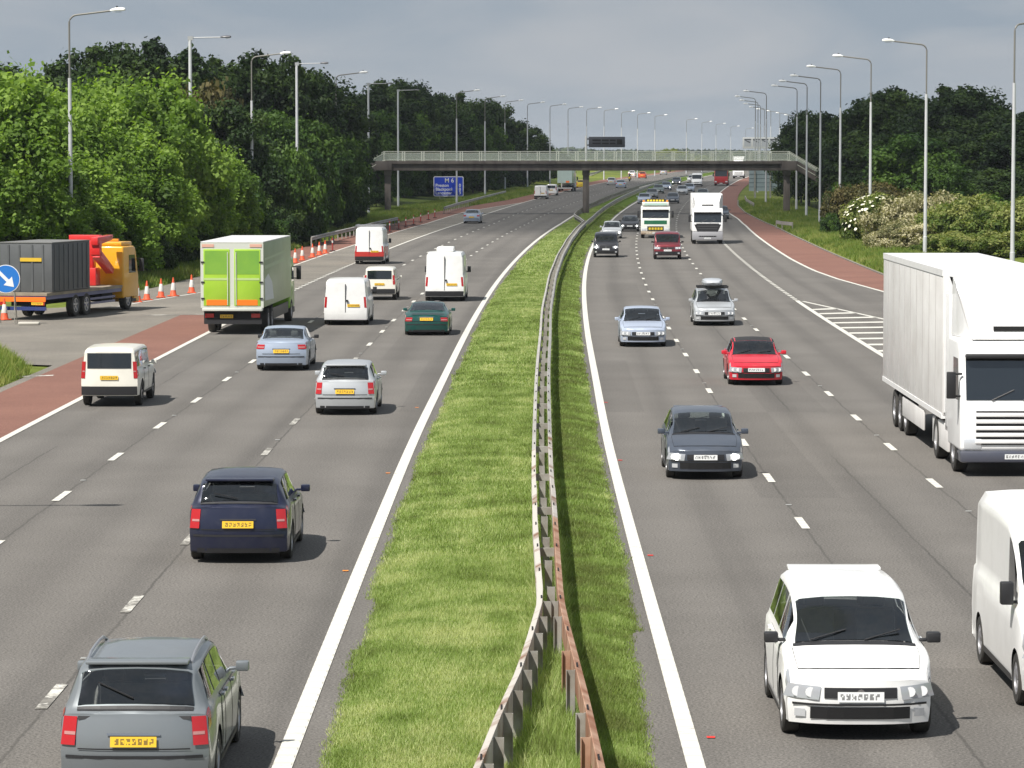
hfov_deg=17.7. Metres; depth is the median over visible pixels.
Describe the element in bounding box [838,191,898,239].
shrub
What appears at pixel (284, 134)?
woodland tree
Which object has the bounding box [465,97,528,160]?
woodland tree
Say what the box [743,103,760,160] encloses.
lamp post
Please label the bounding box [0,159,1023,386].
ground
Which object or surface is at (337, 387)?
hatchback
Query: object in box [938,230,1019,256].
shrub
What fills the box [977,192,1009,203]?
shrub
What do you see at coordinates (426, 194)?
shrub
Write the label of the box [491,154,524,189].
woodland tree
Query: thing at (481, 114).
woodland tree
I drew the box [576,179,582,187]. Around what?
hatchback
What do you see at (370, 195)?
shrub
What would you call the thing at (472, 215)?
saloon car
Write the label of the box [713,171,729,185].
red lorry
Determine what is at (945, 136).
woodland tree
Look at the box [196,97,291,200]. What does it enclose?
woodland tree
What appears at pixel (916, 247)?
shrub
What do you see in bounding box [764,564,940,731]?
hatchback
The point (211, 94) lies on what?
woodland tree
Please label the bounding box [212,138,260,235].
broadleaf tree
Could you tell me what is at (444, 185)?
direction sign
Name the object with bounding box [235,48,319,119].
woodland tree
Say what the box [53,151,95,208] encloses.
broadleaf tree
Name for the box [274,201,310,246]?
shrub
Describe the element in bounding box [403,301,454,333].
coupe
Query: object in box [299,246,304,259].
traffic cone
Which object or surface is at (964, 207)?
shrub
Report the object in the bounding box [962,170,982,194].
woodland tree
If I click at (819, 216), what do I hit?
lamp post
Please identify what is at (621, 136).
lamp post
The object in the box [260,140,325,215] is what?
tree
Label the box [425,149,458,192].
woodland tree
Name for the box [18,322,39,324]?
sandbag
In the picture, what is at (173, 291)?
traffic cone
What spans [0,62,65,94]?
woodland tree
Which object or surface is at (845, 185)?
shrub
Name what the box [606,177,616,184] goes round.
hatchback
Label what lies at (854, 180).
woodland tree
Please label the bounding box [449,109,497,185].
woodland tree
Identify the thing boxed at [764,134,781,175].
woodland tree
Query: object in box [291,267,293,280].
side window
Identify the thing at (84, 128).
broadleaf tree
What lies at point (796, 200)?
lamp post
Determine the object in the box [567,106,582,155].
lamp post
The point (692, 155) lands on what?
broadleaf tree
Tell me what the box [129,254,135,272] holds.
side window
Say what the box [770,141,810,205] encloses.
woodland tree
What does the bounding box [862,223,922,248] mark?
shrub
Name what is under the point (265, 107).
woodland tree
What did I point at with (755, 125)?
lamp post
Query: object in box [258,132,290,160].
woodland tree
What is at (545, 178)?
shrub
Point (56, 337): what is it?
slip road
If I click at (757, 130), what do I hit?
lamp post
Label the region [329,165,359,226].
shrub
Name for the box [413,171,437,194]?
shrub
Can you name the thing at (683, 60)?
sky
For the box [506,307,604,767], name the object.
long grass
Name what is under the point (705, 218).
box lorry
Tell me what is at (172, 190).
broadleaf tree
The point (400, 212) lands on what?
verge grass
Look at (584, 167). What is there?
footbridge
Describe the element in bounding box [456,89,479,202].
lamp post
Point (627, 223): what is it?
hatchback
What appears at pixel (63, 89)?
woodland tree
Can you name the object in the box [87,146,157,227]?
broadleaf tree
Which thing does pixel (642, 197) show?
saloon car
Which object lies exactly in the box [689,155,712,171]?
broadleaf tree
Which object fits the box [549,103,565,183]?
lamp post
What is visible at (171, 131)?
broadleaf tree
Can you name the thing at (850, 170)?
woodland tree
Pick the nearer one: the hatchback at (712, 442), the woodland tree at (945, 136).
the hatchback at (712, 442)
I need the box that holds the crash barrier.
[473,171,713,767]
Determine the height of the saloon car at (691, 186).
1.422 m
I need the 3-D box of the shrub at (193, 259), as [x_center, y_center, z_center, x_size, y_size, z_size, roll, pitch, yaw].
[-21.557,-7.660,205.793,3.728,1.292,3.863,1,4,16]
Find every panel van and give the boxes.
[324,277,376,323]
[355,224,390,263]
[425,246,470,300]
[534,185,549,198]
[690,173,702,185]
[972,489,1023,703]
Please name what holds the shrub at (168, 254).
on the ground at (746, 192)
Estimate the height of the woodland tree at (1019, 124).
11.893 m
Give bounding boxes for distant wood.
[552,147,768,160]
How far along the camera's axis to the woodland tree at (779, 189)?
428.27 m
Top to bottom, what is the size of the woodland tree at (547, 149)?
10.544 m
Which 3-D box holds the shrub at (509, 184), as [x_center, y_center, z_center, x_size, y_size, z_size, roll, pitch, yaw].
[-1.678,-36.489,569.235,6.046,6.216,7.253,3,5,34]
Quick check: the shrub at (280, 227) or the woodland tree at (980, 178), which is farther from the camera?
the woodland tree at (980, 178)
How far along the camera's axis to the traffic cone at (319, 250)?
233.45 m
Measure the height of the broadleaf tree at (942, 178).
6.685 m
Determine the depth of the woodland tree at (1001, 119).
342.36 m
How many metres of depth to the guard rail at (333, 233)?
277.82 m
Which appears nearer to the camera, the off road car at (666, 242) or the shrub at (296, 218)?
the off road car at (666, 242)
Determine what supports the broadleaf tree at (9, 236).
on the ground at (746, 192)
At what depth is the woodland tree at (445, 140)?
482.05 m
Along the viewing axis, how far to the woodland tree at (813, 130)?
412.37 m
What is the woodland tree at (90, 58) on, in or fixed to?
on the ground at (746, 192)
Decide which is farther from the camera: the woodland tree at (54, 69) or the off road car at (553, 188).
the off road car at (553, 188)
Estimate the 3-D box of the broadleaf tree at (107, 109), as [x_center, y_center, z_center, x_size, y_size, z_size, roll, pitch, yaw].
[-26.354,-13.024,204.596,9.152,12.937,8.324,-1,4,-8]
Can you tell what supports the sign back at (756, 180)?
on the ground at (746, 192)
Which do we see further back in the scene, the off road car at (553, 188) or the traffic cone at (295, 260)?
the off road car at (553, 188)
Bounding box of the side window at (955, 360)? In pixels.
[953,356,957,399]
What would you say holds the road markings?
on the road at (90, 555)
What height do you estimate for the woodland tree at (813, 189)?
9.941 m
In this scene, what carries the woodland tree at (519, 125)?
on the ground at (746, 192)
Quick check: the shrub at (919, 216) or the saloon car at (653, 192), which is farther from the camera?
the saloon car at (653, 192)
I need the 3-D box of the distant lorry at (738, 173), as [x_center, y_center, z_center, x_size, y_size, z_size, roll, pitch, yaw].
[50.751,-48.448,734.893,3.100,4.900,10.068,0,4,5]
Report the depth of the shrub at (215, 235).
210.40 m
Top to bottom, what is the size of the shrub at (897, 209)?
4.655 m
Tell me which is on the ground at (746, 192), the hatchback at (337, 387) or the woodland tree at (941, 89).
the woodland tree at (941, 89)
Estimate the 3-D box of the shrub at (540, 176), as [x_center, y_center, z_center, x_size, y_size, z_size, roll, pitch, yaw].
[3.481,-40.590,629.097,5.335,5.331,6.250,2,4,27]
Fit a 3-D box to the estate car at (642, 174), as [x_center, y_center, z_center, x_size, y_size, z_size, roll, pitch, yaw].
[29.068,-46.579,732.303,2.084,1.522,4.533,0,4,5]
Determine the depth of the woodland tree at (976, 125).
346.60 m
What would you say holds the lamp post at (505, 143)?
on the ground at (746, 192)
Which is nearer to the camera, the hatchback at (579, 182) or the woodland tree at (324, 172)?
the woodland tree at (324, 172)
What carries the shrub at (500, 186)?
on the ground at (746, 192)
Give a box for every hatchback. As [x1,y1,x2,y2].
[190,466,309,557]
[315,359,386,412]
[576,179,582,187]
[600,221,623,237]
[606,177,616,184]
[619,215,640,230]
[652,184,664,192]
[657,405,747,476]
[666,192,678,202]
[671,177,681,184]
[721,336,785,383]
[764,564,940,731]
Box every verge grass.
[0,342,32,386]
[138,186,534,289]
[739,197,951,272]
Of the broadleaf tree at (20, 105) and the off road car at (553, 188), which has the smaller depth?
the broadleaf tree at (20, 105)
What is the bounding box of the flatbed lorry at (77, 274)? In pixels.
[0,235,143,315]
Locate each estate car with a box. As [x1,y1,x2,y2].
[61,635,248,767]
[628,171,636,176]
[638,172,646,177]
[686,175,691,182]
[689,278,737,324]
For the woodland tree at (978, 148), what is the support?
on the ground at (746, 192)
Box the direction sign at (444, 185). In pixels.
[433,176,463,198]
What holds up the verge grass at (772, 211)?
on the ground at (746, 192)
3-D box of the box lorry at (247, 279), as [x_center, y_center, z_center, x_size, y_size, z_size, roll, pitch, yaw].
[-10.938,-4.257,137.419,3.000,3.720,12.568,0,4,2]
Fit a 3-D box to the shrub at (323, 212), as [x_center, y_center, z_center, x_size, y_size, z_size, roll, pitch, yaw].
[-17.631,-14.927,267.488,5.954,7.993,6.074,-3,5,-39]
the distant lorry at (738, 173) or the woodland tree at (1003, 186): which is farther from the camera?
the distant lorry at (738, 173)
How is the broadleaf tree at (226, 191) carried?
on the ground at (746, 192)
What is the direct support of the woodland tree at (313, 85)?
on the ground at (746, 192)
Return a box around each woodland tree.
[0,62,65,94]
[36,73,78,93]
[41,58,134,90]
[44,42,152,85]
[78,41,173,87]
[108,36,230,96]
[156,51,250,116]
[159,76,253,144]
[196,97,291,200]
[205,54,270,117]
[224,67,306,118]
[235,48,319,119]
[246,53,336,139]
[248,106,318,175]
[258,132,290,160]
[267,107,338,207]
[287,62,347,133]
[290,113,365,199]
[323,75,379,168]
[329,118,375,211]
[333,82,383,175]
[337,86,380,179]
[352,131,371,191]
[354,77,429,179]
[369,106,416,203]
[372,110,440,185]
[387,77,445,150]
[411,83,465,125]
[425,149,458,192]
[432,116,457,175]
[438,92,476,124]
[440,115,476,187]
[448,90,496,141]
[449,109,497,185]
[450,141,481,188]
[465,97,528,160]
[473,148,501,191]
[478,114,514,190]
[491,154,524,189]
[501,107,534,172]
[506,133,529,182]
[521,142,543,180]
[523,124,548,160]
[541,137,557,160]
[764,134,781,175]
[770,110,823,157]
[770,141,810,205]
[771,158,801,203]
[775,111,833,206]
[775,138,825,201]
[795,134,831,202]
[814,141,860,196]
[817,175,845,203]
[818,115,835,160]
[822,85,921,167]
[823,91,919,165]
[823,121,924,184]
[838,169,868,187]
[856,89,963,140]
[883,103,974,154]
[895,83,975,121]
[896,129,983,171]
[932,132,1009,177]
[940,84,1011,121]
[942,98,1017,130]
[949,109,1011,137]
[951,131,1011,176]
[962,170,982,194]
[965,168,1023,197]
[970,170,1023,201]
[974,130,1023,175]
[985,112,1021,133]
[993,111,1023,138]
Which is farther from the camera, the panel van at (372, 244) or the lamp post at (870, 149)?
the lamp post at (870, 149)
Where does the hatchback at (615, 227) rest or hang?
on the road at (90, 555)
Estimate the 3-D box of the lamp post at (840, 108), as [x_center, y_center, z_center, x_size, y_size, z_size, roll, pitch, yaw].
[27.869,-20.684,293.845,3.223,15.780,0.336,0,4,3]
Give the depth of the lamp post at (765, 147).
432.07 m
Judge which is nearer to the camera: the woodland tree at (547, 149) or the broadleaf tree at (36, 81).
the broadleaf tree at (36, 81)
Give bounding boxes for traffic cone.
[1,298,11,319]
[137,285,141,301]
[141,281,152,299]
[156,279,165,297]
[167,277,179,295]
[187,275,195,292]
[293,248,299,262]
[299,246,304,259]
[310,244,314,257]
[316,242,322,254]
[322,240,328,253]
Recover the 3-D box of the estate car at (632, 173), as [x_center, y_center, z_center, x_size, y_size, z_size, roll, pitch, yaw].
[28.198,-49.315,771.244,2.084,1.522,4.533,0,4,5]
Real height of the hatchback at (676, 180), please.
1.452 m
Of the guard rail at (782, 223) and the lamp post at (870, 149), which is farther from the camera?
the guard rail at (782, 223)
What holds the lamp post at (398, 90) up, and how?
on the ground at (746, 192)
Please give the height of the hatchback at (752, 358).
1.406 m
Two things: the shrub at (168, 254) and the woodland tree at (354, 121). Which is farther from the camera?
the woodland tree at (354, 121)
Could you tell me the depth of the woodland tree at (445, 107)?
498.33 m
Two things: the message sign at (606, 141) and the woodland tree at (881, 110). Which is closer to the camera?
the woodland tree at (881, 110)
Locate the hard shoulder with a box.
[0,171,883,437]
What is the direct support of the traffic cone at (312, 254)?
on the hard shoulder
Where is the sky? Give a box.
[0,0,1023,149]
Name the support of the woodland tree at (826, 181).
on the ground at (746, 192)
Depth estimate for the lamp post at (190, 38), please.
215.68 m
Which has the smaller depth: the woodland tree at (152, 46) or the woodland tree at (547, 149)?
the woodland tree at (152, 46)
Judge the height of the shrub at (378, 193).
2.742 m
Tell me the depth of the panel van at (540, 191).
475.48 m
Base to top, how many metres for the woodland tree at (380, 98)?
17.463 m
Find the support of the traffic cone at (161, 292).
on the slip road at (56, 337)
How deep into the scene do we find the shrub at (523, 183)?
599.23 m
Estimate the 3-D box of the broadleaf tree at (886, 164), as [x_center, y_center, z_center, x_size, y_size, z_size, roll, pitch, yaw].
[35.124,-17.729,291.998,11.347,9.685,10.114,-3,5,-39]
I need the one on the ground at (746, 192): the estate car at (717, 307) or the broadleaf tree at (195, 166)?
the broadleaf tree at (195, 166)
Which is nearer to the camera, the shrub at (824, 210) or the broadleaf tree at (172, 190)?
the broadleaf tree at (172, 190)
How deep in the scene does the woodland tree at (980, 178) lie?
298.76 m
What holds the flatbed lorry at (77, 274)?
on the slip road at (56, 337)
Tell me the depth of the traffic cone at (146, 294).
162.05 m
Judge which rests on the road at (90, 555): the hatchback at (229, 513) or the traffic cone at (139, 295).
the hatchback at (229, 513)
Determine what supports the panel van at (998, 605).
on the road at (90, 555)
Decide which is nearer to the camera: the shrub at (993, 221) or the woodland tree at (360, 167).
the shrub at (993, 221)
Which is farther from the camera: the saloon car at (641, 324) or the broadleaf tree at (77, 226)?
the broadleaf tree at (77, 226)
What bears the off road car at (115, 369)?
on the road at (90, 555)
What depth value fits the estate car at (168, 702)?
37.23 m
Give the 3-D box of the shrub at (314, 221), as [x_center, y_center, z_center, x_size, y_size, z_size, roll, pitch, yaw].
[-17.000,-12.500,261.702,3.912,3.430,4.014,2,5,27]
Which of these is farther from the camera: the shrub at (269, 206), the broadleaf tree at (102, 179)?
the shrub at (269, 206)
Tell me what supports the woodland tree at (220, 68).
on the ground at (746, 192)
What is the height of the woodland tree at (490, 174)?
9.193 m
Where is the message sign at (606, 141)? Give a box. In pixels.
[585,136,624,160]
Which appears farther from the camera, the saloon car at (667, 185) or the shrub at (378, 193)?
the saloon car at (667, 185)
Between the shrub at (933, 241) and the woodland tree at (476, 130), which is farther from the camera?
the woodland tree at (476, 130)
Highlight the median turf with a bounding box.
[331,172,713,767]
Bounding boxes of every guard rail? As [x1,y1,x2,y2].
[311,217,397,246]
[443,191,505,213]
[744,196,753,206]
[776,220,792,228]
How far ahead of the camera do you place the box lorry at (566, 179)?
541.25 m
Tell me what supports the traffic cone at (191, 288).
on the slip road at (56, 337)
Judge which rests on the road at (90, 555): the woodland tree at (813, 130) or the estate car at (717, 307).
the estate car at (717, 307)
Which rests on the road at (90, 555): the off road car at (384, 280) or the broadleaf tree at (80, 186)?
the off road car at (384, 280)
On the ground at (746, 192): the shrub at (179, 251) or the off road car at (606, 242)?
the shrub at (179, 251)
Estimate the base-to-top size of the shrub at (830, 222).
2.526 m
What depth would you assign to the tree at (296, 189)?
256.46 m
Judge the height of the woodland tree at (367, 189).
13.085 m
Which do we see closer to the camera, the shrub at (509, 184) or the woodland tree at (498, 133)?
the woodland tree at (498, 133)
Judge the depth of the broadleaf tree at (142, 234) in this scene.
184.55 m
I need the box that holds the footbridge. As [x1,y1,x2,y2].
[371,151,827,212]
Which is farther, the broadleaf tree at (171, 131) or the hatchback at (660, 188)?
the hatchback at (660, 188)
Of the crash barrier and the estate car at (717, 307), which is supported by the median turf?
the crash barrier
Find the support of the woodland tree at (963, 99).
on the ground at (746, 192)
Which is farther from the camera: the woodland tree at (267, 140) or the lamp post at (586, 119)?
the lamp post at (586, 119)
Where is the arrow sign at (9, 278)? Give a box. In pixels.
[0,265,19,323]
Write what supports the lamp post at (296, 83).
on the ground at (746, 192)
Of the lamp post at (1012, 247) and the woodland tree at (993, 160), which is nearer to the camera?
the lamp post at (1012, 247)
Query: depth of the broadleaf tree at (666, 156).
994.56 m
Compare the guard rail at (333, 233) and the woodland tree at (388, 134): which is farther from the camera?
the woodland tree at (388, 134)
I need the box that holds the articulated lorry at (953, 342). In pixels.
[882,253,1023,470]
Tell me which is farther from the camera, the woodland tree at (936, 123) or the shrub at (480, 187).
the shrub at (480, 187)
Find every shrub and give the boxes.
[137,232,179,272]
[173,226,195,263]
[189,256,197,262]
[190,225,228,259]
[240,160,276,234]
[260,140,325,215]
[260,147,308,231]
[263,198,280,219]
[265,212,289,234]
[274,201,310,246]
[299,207,323,241]
[301,167,333,239]
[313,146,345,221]
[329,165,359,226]
[329,204,346,227]
[357,211,367,218]
[360,186,372,210]
[370,186,393,206]
[394,171,427,197]
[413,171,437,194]
[413,193,433,195]
[464,172,490,192]
[470,178,503,190]
[502,171,520,187]
[519,172,533,185]
[530,171,543,183]
[540,171,548,181]
[818,212,841,232]
[819,182,866,230]
[820,180,851,218]
[828,179,899,229]
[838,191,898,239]
[854,191,932,240]
[861,183,919,201]
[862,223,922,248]
[876,220,942,247]
[891,189,961,219]
[907,245,922,251]
[913,207,933,224]
[918,195,1000,235]
[920,230,982,252]
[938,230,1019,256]
[942,193,1010,236]
[972,230,1023,257]
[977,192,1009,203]
[981,196,1023,234]
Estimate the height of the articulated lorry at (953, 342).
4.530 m
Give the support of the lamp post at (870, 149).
on the ground at (746, 192)
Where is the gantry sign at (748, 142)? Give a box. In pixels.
[743,137,777,160]
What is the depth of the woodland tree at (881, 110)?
359.60 m
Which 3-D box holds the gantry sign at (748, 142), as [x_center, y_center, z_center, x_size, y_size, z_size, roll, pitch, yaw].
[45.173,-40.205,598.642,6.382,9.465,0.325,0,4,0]
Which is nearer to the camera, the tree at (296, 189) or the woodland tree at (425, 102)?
the tree at (296, 189)
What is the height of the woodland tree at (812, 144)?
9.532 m
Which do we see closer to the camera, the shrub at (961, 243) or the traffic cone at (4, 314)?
the traffic cone at (4, 314)
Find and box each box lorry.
[200,235,300,331]
[557,171,577,190]
[688,193,726,243]
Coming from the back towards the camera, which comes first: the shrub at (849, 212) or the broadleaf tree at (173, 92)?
the shrub at (849, 212)
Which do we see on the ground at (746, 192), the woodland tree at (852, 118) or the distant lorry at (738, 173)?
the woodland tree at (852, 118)
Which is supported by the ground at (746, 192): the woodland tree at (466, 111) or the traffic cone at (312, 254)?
the woodland tree at (466, 111)
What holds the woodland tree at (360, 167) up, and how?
on the ground at (746, 192)
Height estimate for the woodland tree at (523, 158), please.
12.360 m
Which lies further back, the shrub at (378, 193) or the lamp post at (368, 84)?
the shrub at (378, 193)
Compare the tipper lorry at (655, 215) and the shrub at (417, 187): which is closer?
the tipper lorry at (655, 215)
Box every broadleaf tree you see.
[0,50,73,214]
[0,121,79,241]
[0,202,66,241]
[7,61,65,156]
[30,73,84,153]
[46,86,136,196]
[49,71,162,173]
[49,202,98,239]
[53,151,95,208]
[54,143,119,228]
[75,194,127,240]
[86,62,195,165]
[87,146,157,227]
[99,192,165,270]
[120,124,209,247]
[122,67,234,222]
[157,173,201,251]
[174,111,217,244]
[199,118,238,232]
[207,178,237,236]
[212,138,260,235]
[229,194,264,234]
[547,152,572,183]
[653,148,689,171]
[682,152,695,158]
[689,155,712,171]
[858,130,975,194]
[901,162,972,199]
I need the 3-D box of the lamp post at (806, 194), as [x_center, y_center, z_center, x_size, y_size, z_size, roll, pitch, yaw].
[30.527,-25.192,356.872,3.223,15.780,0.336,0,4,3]
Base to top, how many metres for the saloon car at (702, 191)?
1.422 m
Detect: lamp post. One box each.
[68,6,125,197]
[188,35,230,96]
[250,50,290,179]
[295,62,327,150]
[336,70,367,104]
[367,82,392,211]
[397,89,418,205]
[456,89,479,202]
[484,95,504,193]
[504,99,522,188]
[527,101,544,186]
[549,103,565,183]
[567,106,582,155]
[586,107,601,135]
[603,108,617,179]
[621,110,634,177]
[637,112,650,176]
[686,118,697,173]
[735,95,755,160]
[739,99,757,191]
[743,89,766,201]
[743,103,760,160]
[749,106,764,160]
[771,84,797,209]
[779,79,807,215]
[790,74,820,221]
[806,64,841,186]
[832,53,871,193]
[882,37,927,252]
[1010,23,1023,260]
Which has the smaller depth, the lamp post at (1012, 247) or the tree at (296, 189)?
the lamp post at (1012, 247)
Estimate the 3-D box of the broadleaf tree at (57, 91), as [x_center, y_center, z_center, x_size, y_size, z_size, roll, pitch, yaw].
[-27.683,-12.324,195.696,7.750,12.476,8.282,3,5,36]
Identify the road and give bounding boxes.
[0,171,1023,767]
[0,203,883,391]
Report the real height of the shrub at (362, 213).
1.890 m
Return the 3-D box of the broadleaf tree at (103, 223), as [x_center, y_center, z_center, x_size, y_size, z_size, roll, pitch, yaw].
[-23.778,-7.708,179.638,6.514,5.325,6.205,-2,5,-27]
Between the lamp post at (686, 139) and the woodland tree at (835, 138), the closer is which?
the woodland tree at (835, 138)
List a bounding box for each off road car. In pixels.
[81,343,156,404]
[364,266,401,299]
[547,184,557,194]
[591,232,620,256]
[651,231,683,258]
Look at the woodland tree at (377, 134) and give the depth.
380.33 m
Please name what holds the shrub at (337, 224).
on the ground at (746, 192)
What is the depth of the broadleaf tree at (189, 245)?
203.67 m
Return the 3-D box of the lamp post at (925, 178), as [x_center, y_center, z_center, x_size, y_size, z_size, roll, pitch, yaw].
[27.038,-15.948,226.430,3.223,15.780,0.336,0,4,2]
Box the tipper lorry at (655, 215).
[637,199,673,237]
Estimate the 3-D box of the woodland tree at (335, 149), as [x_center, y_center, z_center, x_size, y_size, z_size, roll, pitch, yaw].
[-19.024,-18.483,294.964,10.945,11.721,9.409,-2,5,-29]
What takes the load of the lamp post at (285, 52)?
on the ground at (746, 192)
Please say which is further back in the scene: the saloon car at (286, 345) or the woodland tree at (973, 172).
the woodland tree at (973, 172)
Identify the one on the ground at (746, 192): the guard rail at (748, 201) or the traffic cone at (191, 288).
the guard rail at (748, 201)
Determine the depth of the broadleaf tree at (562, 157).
637.66 m
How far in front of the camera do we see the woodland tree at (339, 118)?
311.94 m
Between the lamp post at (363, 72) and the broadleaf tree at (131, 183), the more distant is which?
the lamp post at (363, 72)
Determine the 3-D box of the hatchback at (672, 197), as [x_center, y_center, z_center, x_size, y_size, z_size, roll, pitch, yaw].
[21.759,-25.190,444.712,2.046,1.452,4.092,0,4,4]
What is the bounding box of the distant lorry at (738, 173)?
[733,156,744,177]
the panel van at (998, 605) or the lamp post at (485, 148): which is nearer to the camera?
the panel van at (998, 605)
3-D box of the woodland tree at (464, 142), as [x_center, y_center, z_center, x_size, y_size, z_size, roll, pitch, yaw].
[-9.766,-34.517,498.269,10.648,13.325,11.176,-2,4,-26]
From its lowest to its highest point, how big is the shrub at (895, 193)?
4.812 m
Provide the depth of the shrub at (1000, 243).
217.17 m
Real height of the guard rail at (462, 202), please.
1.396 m
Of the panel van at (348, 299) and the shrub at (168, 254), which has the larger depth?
the shrub at (168, 254)
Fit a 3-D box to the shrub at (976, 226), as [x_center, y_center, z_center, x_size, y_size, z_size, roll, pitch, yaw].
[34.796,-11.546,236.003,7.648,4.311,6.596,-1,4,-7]
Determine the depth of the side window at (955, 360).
74.30 m
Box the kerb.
[737,200,883,274]
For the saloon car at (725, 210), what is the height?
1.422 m
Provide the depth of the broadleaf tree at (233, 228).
217.90 m
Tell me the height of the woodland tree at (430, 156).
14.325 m
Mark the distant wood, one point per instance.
(647, 156)
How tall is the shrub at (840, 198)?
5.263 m
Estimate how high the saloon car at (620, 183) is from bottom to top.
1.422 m
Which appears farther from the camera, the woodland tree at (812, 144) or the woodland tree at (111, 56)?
the woodland tree at (812, 144)
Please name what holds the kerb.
on the ground at (746, 192)
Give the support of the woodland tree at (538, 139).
on the ground at (746, 192)
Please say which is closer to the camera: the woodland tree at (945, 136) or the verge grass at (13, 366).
the verge grass at (13, 366)
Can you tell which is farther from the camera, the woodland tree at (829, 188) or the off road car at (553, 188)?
the off road car at (553, 188)
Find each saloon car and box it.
[256,325,318,368]
[463,209,482,222]
[615,180,626,187]
[615,306,669,345]
[636,193,651,203]
[645,188,658,197]
[662,182,671,189]
[675,185,688,194]
[685,183,694,191]
[695,189,709,192]
[723,206,730,218]
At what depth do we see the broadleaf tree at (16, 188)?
170.93 m
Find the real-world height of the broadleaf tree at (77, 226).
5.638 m
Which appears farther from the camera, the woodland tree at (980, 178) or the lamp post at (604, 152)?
the lamp post at (604, 152)
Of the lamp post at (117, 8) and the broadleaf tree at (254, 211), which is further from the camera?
the broadleaf tree at (254, 211)
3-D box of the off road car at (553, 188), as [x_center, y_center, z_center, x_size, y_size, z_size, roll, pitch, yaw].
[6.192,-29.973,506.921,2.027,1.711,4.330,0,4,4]
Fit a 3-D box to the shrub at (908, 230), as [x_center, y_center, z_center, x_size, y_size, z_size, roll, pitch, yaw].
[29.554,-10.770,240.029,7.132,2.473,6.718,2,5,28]
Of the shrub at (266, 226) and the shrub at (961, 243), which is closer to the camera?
the shrub at (961, 243)
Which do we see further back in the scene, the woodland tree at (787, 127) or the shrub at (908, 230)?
the woodland tree at (787, 127)
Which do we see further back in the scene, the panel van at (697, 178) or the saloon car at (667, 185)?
the panel van at (697, 178)
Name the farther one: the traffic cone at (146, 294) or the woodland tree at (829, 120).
the woodland tree at (829, 120)
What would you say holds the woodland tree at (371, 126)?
on the ground at (746, 192)
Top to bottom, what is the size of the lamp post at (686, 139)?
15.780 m
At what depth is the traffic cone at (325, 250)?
237.18 m
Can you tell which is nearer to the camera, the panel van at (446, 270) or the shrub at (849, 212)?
the panel van at (446, 270)
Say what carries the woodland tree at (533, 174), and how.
on the ground at (746, 192)
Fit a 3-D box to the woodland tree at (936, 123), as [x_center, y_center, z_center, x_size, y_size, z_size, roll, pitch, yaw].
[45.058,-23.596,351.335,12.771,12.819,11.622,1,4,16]
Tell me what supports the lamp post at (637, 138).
on the ground at (746, 192)
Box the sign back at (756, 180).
[749,171,780,198]
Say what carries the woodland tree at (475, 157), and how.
on the ground at (746, 192)
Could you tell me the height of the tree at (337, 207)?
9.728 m
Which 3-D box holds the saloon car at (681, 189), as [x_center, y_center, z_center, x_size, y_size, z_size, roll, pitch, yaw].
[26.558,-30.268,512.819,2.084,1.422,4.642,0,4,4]
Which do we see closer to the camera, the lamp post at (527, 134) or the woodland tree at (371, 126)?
the woodland tree at (371, 126)
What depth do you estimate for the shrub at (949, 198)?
250.41 m
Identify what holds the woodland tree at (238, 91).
on the ground at (746, 192)
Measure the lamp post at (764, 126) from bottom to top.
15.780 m
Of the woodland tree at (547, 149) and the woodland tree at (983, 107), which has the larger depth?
the woodland tree at (547, 149)
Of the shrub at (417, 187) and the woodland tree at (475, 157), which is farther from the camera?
the woodland tree at (475, 157)
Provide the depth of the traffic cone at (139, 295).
159.97 m
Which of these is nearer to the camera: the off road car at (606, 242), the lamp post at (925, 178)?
the lamp post at (925, 178)
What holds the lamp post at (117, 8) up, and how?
on the ground at (746, 192)
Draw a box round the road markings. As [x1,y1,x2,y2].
[0,171,942,767]
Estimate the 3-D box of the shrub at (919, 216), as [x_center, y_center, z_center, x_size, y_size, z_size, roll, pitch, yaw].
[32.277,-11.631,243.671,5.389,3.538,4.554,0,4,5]
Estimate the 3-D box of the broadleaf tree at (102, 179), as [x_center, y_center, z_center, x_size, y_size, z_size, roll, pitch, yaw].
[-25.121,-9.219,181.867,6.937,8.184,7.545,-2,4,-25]
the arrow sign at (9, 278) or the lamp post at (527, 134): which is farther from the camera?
the lamp post at (527, 134)
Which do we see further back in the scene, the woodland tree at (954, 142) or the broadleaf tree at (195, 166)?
the woodland tree at (954, 142)

